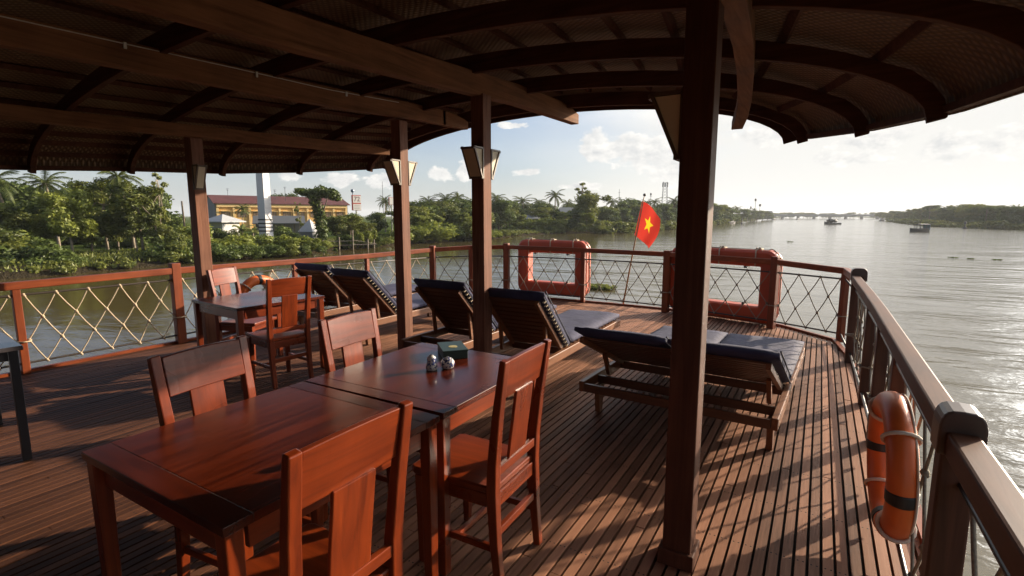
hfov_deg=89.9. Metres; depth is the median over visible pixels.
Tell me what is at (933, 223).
shore shrub
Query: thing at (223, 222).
white hut
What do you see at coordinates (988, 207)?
flat topped tree
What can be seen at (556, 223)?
bush
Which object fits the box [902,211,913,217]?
broadleaf tree
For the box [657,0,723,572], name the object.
canopy post
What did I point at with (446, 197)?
coconut palm
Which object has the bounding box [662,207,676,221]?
broadleaf tree
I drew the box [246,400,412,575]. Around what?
dining chair
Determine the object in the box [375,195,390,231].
coconut palm
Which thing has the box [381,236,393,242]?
bush
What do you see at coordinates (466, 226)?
bush
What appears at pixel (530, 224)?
bush
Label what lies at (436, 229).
bush
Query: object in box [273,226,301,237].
bush
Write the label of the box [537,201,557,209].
broadleaf tree
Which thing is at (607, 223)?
shore shrub
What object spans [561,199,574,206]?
coconut palm
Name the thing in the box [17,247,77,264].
bush
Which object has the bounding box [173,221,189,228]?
broadleaf tree
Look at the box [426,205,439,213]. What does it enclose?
broadleaf tree
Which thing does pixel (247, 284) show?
lifebuoy
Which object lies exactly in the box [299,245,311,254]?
bush
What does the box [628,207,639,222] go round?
broadleaf tree
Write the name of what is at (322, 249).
bush
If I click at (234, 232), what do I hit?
bush
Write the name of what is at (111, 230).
broadleaf tree
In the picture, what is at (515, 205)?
broadleaf tree
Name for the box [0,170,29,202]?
coconut palm
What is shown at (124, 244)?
bush
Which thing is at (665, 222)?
shore shrub
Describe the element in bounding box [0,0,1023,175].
canopy roof
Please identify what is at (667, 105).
wall lantern
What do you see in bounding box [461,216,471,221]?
broadleaf tree
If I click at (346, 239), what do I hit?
bush
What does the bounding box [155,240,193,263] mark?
bush
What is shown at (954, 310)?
river
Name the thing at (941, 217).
broadleaf tree
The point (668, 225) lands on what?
shore shrub
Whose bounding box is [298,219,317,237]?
tent
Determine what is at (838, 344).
deck edge board
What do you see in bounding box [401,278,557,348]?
sun lounger
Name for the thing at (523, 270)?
life float
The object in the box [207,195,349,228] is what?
yellow building
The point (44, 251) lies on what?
bush
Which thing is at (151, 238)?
broadleaf tree
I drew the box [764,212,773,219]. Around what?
broadleaf tree
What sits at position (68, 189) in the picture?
broadleaf tree
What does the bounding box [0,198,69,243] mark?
broadleaf tree
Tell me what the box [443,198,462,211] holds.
broadleaf tree
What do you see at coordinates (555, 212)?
broadleaf tree
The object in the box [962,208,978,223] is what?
broadleaf tree
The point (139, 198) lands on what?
broadleaf tree
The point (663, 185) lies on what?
radio mast
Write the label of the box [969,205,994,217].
broadleaf tree
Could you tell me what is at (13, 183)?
broadleaf tree
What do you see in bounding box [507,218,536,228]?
bush
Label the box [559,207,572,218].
riverside house
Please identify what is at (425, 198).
coconut palm
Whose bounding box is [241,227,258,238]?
banana plant
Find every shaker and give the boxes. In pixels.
[426,354,437,370]
[441,356,454,368]
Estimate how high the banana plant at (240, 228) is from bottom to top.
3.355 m
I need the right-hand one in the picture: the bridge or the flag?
the bridge
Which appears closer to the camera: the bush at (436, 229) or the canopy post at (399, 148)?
the canopy post at (399, 148)
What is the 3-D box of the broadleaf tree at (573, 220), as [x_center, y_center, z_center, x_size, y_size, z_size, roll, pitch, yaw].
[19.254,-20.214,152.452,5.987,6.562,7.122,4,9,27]
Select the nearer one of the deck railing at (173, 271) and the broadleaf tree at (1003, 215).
the deck railing at (173, 271)
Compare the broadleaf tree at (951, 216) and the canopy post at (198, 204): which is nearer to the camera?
the canopy post at (198, 204)
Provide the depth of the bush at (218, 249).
56.29 m
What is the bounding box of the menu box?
[437,341,467,358]
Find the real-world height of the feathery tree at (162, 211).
9.579 m
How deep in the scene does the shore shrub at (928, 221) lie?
253.47 m
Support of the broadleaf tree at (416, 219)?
on the river bank
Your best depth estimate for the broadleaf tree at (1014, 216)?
203.04 m
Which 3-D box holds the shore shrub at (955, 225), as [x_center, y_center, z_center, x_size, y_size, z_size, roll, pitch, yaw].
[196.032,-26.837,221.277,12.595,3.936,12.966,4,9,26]
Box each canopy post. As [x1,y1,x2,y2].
[184,137,216,344]
[391,120,412,349]
[471,93,491,352]
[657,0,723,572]
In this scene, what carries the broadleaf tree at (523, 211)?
on the river bank
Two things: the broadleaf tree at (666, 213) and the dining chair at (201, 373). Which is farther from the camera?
the broadleaf tree at (666, 213)
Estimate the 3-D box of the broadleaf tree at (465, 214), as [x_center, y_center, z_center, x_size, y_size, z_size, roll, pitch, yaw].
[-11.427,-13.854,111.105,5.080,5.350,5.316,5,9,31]
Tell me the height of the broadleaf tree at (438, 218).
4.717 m
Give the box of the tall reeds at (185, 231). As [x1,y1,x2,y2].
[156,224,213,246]
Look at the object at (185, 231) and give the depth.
60.16 m
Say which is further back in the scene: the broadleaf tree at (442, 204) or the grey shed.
the broadleaf tree at (442, 204)
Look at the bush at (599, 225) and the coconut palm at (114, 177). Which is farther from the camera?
the bush at (599, 225)
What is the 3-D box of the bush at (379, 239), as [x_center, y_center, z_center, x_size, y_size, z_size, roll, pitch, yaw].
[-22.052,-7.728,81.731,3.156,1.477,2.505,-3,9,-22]
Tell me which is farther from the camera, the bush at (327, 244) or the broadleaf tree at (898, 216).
the broadleaf tree at (898, 216)
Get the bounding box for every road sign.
[351,189,360,215]
[388,197,392,231]
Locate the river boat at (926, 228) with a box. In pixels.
[910,224,930,231]
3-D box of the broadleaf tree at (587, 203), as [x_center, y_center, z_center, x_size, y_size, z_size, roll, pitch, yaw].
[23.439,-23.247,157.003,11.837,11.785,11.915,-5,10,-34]
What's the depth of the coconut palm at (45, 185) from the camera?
64.32 m
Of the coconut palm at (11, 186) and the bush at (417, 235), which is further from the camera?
the bush at (417, 235)
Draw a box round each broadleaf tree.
[0,180,26,189]
[0,182,51,204]
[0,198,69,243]
[0,202,44,237]
[13,214,65,242]
[30,187,99,250]
[49,185,84,242]
[57,180,119,238]
[64,204,118,243]
[78,214,107,250]
[83,209,144,249]
[121,212,156,241]
[129,189,185,240]
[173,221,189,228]
[271,193,298,196]
[326,215,347,235]
[335,212,362,235]
[365,212,389,232]
[384,209,393,223]
[409,200,431,207]
[409,206,429,222]
[410,214,425,225]
[414,209,436,222]
[418,201,454,207]
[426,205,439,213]
[426,215,444,224]
[434,210,463,223]
[438,205,468,219]
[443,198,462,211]
[449,212,469,226]
[455,198,471,209]
[459,208,471,217]
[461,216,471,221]
[491,198,518,229]
[491,211,495,222]
[495,214,506,228]
[505,200,520,225]
[507,209,519,225]
[510,208,531,224]
[512,214,526,224]
[524,203,546,209]
[528,207,553,216]
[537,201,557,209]
[537,212,552,220]
[550,208,564,219]
[556,210,571,221]
[566,210,584,230]
[571,192,611,224]
[579,212,596,230]
[596,206,620,216]
[596,207,621,221]
[614,201,637,220]
[618,207,633,221]
[620,197,649,204]
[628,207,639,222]
[629,205,656,215]
[653,203,676,220]
[654,207,662,222]
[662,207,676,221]
[713,203,727,215]
[721,206,730,217]
[725,209,735,220]
[728,209,740,220]
[738,209,751,221]
[746,210,757,220]
[752,210,764,218]
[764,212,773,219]
[876,212,887,217]
[893,211,907,218]
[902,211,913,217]
[908,211,919,218]
[912,208,925,219]
[920,207,941,219]
[929,208,944,216]
[932,207,947,219]
[937,205,954,220]
[945,208,961,221]
[954,204,988,213]
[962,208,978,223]
[966,205,989,215]
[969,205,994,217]
[976,205,999,221]
[994,205,1022,220]
[1003,206,1023,220]
[1007,207,1023,220]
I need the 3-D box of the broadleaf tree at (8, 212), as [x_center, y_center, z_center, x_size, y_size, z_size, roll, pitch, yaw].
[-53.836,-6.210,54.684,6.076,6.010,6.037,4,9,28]
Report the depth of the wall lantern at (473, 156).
4.38 m
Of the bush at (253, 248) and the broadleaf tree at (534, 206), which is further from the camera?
the broadleaf tree at (534, 206)
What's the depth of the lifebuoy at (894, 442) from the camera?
2.15 m
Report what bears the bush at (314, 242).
on the river bank
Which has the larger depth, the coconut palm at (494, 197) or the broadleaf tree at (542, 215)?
the broadleaf tree at (542, 215)
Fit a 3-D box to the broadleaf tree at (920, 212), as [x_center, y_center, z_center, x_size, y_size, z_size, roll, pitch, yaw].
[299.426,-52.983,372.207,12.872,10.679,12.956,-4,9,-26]
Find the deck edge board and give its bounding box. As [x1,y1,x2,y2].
[0,297,921,543]
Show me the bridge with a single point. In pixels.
(828, 215)
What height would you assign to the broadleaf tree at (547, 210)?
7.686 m
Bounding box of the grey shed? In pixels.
[252,216,305,234]
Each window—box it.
[282,211,291,215]
[325,211,331,216]
[336,211,344,215]
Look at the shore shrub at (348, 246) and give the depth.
77.31 m
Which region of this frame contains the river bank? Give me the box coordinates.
[0,216,784,279]
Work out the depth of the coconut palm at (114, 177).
61.53 m
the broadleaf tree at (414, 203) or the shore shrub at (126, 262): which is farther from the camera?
the broadleaf tree at (414, 203)
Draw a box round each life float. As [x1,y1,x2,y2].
[518,238,590,297]
[670,245,782,323]
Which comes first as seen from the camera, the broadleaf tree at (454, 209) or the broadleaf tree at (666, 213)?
the broadleaf tree at (454, 209)
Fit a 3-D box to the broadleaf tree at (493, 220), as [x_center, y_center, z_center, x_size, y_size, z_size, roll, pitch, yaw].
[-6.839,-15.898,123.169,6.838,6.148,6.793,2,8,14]
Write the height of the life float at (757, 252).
1.111 m
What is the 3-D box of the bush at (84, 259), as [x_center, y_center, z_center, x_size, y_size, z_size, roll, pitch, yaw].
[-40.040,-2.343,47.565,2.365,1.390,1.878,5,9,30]
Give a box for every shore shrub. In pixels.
[22,259,77,273]
[87,255,136,269]
[341,243,355,248]
[354,240,381,246]
[591,221,633,233]
[604,221,627,227]
[609,223,636,231]
[660,223,673,228]
[661,220,676,223]
[900,218,919,223]
[915,219,930,223]
[920,219,957,225]
[929,220,954,226]
[936,222,967,226]
[947,221,980,227]
[966,220,1017,228]
[977,220,1014,228]
[1006,224,1016,229]
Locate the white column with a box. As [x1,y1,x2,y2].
[256,173,273,236]
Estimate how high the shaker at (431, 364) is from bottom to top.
0.084 m
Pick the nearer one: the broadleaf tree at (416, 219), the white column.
the white column
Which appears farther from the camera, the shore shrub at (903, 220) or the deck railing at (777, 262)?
the shore shrub at (903, 220)
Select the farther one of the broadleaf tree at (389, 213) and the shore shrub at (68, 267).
the broadleaf tree at (389, 213)
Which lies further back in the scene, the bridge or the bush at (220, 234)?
the bridge
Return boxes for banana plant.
[228,224,254,234]
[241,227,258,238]
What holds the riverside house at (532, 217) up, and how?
on the river bank
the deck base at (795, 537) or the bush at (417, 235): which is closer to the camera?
the deck base at (795, 537)
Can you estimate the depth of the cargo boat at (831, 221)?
306.38 m
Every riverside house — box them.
[524,215,539,220]
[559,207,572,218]
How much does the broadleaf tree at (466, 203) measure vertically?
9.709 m
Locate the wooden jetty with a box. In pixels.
[322,230,376,249]
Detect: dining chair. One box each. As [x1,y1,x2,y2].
[147,335,323,575]
[206,266,276,365]
[246,275,313,388]
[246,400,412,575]
[317,308,419,487]
[412,338,550,575]
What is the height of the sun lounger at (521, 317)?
0.913 m
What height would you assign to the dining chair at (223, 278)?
1.000 m
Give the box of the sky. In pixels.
[0,93,1023,216]
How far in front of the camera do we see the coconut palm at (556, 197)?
181.09 m
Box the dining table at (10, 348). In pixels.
[0,331,32,460]
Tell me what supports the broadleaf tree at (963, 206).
on the river bank
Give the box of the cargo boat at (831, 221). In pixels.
[824,219,840,223]
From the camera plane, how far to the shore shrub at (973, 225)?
208.55 m
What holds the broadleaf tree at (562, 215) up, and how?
on the river bank
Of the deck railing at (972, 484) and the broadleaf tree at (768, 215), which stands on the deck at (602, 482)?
the deck railing at (972, 484)
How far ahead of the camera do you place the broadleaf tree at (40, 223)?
56.12 m
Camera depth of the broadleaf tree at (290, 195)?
185.52 m
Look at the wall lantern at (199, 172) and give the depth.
5.31 m
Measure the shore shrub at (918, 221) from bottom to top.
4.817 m
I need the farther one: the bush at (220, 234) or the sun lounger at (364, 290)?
the bush at (220, 234)
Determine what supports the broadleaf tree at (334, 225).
on the river bank
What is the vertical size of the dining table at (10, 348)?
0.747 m
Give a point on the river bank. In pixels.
(5, 274)
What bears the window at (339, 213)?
in the yellow building
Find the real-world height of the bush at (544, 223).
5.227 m
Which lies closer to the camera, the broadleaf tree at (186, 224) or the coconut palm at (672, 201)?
the broadleaf tree at (186, 224)
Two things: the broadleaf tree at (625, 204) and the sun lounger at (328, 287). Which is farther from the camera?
the broadleaf tree at (625, 204)
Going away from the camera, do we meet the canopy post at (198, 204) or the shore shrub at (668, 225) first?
the canopy post at (198, 204)
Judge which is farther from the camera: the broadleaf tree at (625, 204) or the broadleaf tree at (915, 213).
the broadleaf tree at (915, 213)
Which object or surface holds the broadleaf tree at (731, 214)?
on the river bank
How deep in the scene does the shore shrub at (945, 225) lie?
231.10 m
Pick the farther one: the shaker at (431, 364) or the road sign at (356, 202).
the road sign at (356, 202)
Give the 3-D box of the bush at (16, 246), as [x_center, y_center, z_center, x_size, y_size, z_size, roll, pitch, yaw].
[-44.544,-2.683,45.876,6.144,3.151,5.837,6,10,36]
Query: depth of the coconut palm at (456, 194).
143.69 m
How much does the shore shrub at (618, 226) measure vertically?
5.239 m
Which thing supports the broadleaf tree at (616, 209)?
on the river bank
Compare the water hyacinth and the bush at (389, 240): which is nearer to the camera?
the water hyacinth
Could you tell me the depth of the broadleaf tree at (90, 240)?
59.15 m
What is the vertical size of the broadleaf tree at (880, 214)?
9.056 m
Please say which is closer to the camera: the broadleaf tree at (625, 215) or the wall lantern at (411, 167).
the wall lantern at (411, 167)
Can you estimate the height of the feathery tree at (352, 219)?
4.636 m
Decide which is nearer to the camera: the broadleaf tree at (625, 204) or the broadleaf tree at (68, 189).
the broadleaf tree at (68, 189)
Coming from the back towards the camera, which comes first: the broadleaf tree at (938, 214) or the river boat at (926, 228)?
the broadleaf tree at (938, 214)
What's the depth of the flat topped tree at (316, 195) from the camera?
78.38 m
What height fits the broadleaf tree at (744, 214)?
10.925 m
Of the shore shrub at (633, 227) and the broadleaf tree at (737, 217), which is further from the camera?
the broadleaf tree at (737, 217)
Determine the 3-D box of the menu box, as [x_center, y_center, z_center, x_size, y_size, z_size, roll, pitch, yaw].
[-0.347,0.361,2.985,0.146,0.054,0.216,-2,8,-17]
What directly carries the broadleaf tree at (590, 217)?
on the river bank
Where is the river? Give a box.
[0,216,1023,575]
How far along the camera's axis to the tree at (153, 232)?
59.14 m
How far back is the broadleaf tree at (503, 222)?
147.80 m
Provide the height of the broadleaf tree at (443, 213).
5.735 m
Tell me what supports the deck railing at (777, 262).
on the deck at (602, 482)
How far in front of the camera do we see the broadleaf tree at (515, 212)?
166.24 m
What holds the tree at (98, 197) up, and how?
on the river bank
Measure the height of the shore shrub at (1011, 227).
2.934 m
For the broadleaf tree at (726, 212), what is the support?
on the river bank
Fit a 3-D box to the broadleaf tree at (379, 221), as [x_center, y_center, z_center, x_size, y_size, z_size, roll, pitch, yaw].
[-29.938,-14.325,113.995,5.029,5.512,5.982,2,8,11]
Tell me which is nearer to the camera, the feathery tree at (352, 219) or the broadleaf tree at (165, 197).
the broadleaf tree at (165, 197)
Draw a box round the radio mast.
[661,182,667,202]
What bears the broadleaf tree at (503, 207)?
on the river bank
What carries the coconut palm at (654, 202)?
on the river bank
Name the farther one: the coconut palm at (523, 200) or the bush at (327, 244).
the coconut palm at (523, 200)
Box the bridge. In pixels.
[773,214,878,218]
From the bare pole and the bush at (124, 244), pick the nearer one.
the bush at (124, 244)
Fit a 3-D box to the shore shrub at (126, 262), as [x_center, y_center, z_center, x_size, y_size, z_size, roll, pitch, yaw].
[-37.476,-2.287,48.299,3.637,1.435,3.533,-4,9,-26]
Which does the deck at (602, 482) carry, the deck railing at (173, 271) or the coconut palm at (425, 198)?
the deck railing at (173, 271)
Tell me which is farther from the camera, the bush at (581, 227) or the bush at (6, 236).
the bush at (581, 227)
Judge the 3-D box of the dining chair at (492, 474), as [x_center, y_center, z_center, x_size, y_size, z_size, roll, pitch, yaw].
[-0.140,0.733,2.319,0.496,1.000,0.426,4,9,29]
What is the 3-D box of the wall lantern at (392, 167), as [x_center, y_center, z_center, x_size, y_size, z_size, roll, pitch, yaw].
[-1.286,-1.235,5.482,0.136,0.266,0.152,5,9,31]
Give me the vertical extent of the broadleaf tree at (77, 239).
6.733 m
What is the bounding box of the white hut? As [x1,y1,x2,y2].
[209,214,245,234]
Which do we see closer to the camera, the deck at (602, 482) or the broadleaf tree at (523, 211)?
the deck at (602, 482)
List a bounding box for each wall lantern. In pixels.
[191,164,206,189]
[382,159,401,185]
[408,161,417,185]
[460,145,483,178]
[491,149,500,179]
[648,89,682,161]
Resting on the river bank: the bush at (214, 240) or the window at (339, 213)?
the bush at (214, 240)
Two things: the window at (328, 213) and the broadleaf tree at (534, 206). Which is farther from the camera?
the broadleaf tree at (534, 206)
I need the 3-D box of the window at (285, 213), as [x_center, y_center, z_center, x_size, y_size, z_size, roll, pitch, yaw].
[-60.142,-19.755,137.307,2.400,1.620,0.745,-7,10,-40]
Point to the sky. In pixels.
(973, 156)
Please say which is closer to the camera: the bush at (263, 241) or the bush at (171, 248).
the bush at (171, 248)
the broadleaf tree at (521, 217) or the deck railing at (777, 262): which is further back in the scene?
the broadleaf tree at (521, 217)
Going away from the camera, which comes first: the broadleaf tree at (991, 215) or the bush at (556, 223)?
the bush at (556, 223)
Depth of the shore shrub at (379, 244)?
81.62 m
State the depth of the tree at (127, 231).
58.11 m
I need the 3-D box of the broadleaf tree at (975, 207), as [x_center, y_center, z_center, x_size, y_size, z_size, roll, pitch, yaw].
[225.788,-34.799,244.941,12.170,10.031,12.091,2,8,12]
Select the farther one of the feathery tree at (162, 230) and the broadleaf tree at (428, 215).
the broadleaf tree at (428, 215)
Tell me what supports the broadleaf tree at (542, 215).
on the river bank
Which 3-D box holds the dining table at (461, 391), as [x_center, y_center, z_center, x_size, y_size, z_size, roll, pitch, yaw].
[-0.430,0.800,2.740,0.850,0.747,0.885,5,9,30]
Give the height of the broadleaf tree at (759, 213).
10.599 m
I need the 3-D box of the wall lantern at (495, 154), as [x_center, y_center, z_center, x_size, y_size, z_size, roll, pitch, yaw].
[-0.199,-1.104,4.621,0.141,0.266,0.152,5,9,31]
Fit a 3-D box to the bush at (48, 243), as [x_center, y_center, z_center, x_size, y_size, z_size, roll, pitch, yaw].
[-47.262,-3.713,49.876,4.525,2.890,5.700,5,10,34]
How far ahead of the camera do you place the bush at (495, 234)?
106.57 m
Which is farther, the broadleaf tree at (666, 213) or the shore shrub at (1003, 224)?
the broadleaf tree at (666, 213)
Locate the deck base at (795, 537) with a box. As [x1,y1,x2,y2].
[649,327,919,575]
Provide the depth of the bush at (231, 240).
61.21 m
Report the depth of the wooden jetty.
77.15 m
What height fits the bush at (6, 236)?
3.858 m
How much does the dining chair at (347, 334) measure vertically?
1.000 m
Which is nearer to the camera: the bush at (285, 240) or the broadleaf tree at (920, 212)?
the bush at (285, 240)
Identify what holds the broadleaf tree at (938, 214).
on the river bank
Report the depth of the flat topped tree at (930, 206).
325.30 m
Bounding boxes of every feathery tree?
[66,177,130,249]
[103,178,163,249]
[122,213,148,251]
[140,172,170,223]
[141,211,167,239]
[157,224,172,239]
[294,201,303,233]
[343,214,363,234]
[356,222,376,233]
[574,183,590,195]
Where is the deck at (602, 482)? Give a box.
[0,300,920,575]
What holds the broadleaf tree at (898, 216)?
on the river bank
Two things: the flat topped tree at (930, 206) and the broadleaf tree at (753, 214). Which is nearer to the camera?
the flat topped tree at (930, 206)
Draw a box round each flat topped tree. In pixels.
[293,184,343,239]
[924,205,939,218]
[981,206,993,220]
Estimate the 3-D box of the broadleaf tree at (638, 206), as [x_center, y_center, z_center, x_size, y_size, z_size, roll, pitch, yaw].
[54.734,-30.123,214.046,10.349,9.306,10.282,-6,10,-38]
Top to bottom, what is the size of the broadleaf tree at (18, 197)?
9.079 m
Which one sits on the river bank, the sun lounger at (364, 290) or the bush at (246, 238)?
the bush at (246, 238)
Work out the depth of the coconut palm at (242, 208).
94.38 m
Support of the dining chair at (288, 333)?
on the deck at (602, 482)
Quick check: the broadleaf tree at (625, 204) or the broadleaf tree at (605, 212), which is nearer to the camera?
the broadleaf tree at (605, 212)
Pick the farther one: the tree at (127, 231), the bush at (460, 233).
the bush at (460, 233)
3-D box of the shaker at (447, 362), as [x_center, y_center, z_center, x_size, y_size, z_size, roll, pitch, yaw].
[-0.341,0.393,2.715,0.075,0.065,0.075,5,9,31]
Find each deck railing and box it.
[0,248,431,374]
[429,243,851,345]
[844,267,1023,575]
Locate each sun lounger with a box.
[294,263,416,323]
[324,268,430,344]
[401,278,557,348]
[488,287,619,366]
[574,325,804,450]
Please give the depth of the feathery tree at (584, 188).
172.84 m
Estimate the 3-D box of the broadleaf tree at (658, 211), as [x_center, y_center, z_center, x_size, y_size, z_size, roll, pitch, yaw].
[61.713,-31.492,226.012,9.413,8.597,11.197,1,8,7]
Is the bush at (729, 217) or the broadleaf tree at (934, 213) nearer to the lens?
the broadleaf tree at (934, 213)
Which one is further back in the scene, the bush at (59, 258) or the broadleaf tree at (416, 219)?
the broadleaf tree at (416, 219)
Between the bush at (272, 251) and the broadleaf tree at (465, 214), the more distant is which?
the broadleaf tree at (465, 214)
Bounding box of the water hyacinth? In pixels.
[590,283,616,289]
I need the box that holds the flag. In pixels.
[623,193,659,303]
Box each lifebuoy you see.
[240,275,274,315]
[863,391,922,543]
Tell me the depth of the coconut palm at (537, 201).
202.07 m
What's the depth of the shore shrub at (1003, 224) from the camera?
196.14 m
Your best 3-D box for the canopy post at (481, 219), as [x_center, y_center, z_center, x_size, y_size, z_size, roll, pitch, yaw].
[-0.269,-0.386,4.604,0.128,2.578,0.128,5,9,31]
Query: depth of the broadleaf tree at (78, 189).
72.62 m
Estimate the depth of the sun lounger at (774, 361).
3.70 m
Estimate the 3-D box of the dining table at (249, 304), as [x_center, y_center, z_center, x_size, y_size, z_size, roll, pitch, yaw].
[-2.499,0.464,5.130,0.850,0.747,0.885,6,10,35]
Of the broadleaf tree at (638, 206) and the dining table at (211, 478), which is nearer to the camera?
the dining table at (211, 478)
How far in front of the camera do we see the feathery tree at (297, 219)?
87.04 m
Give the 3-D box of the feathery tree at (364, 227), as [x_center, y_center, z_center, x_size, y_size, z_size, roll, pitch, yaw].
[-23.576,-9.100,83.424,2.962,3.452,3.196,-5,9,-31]
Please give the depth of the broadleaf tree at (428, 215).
105.25 m
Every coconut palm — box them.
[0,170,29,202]
[18,171,70,246]
[93,171,143,247]
[233,204,251,223]
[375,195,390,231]
[419,196,438,201]
[430,192,456,201]
[446,192,469,199]
[491,192,507,228]
[513,194,533,208]
[531,198,546,203]
[544,189,565,208]
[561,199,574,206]
[604,197,621,207]
[648,197,662,207]
[666,196,677,207]
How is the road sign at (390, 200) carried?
on the river bank
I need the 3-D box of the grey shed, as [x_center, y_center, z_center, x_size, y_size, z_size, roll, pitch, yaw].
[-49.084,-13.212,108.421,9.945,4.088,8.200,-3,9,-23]
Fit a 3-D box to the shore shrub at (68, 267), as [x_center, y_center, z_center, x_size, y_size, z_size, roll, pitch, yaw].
[-39.419,-1.693,44.108,3.545,1.399,3.444,-1,8,-8]
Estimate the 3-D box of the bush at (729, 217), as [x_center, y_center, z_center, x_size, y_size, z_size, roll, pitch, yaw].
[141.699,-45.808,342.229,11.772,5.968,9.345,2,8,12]
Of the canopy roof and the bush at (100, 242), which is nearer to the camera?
the canopy roof
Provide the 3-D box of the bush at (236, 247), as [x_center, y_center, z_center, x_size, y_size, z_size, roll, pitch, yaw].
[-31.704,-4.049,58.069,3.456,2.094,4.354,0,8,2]
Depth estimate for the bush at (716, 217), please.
315.37 m
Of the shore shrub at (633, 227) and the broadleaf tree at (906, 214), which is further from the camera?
the broadleaf tree at (906, 214)
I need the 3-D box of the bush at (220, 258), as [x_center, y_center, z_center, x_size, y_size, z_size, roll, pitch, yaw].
[-33.818,-3.995,56.600,4.982,2.556,4.734,-6,10,-37]
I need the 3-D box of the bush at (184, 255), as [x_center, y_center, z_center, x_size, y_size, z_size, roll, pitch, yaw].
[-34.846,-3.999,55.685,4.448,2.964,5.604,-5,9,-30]
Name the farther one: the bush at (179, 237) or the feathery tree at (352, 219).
the feathery tree at (352, 219)
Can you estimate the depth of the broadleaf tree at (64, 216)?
54.60 m
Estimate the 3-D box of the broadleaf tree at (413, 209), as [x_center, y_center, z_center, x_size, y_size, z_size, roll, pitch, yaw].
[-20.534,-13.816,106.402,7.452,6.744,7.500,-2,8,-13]
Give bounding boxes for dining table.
[0,331,32,460]
[81,381,439,575]
[191,290,324,389]
[305,342,535,575]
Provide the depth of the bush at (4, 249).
45.22 m
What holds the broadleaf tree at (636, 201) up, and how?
on the river bank
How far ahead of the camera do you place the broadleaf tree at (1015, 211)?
205.44 m
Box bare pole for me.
[181,201,185,228]
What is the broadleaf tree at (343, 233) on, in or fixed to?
on the river bank
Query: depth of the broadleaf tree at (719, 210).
318.17 m
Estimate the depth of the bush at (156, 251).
52.16 m
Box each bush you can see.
[0,228,42,246]
[0,240,37,265]
[0,244,57,265]
[0,246,13,259]
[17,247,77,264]
[23,236,66,250]
[50,253,84,264]
[73,256,89,263]
[81,236,113,247]
[108,237,147,247]
[140,241,177,261]
[151,231,188,248]
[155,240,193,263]
[168,239,192,259]
[185,242,227,262]
[210,227,231,238]
[210,238,228,246]
[211,241,240,261]
[216,235,257,247]
[222,243,251,259]
[223,233,275,247]
[229,229,238,235]
[239,244,267,258]
[251,233,284,247]
[254,243,286,257]
[270,234,311,248]
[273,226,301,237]
[274,244,300,256]
[293,235,324,251]
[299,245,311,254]
[315,246,326,253]
[316,240,332,247]
[335,234,360,245]
[365,235,382,242]
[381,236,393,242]
[388,225,429,240]
[410,220,458,240]
[443,223,465,236]
[453,219,471,237]
[492,232,501,236]
[500,230,509,234]
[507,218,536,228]
[524,220,535,228]
[529,217,567,230]
[548,220,573,230]
[574,222,594,231]
[587,220,606,231]
[713,215,722,220]
[722,216,733,221]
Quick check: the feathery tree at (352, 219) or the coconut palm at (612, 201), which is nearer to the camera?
the feathery tree at (352, 219)
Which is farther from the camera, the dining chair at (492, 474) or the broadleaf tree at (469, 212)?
the broadleaf tree at (469, 212)

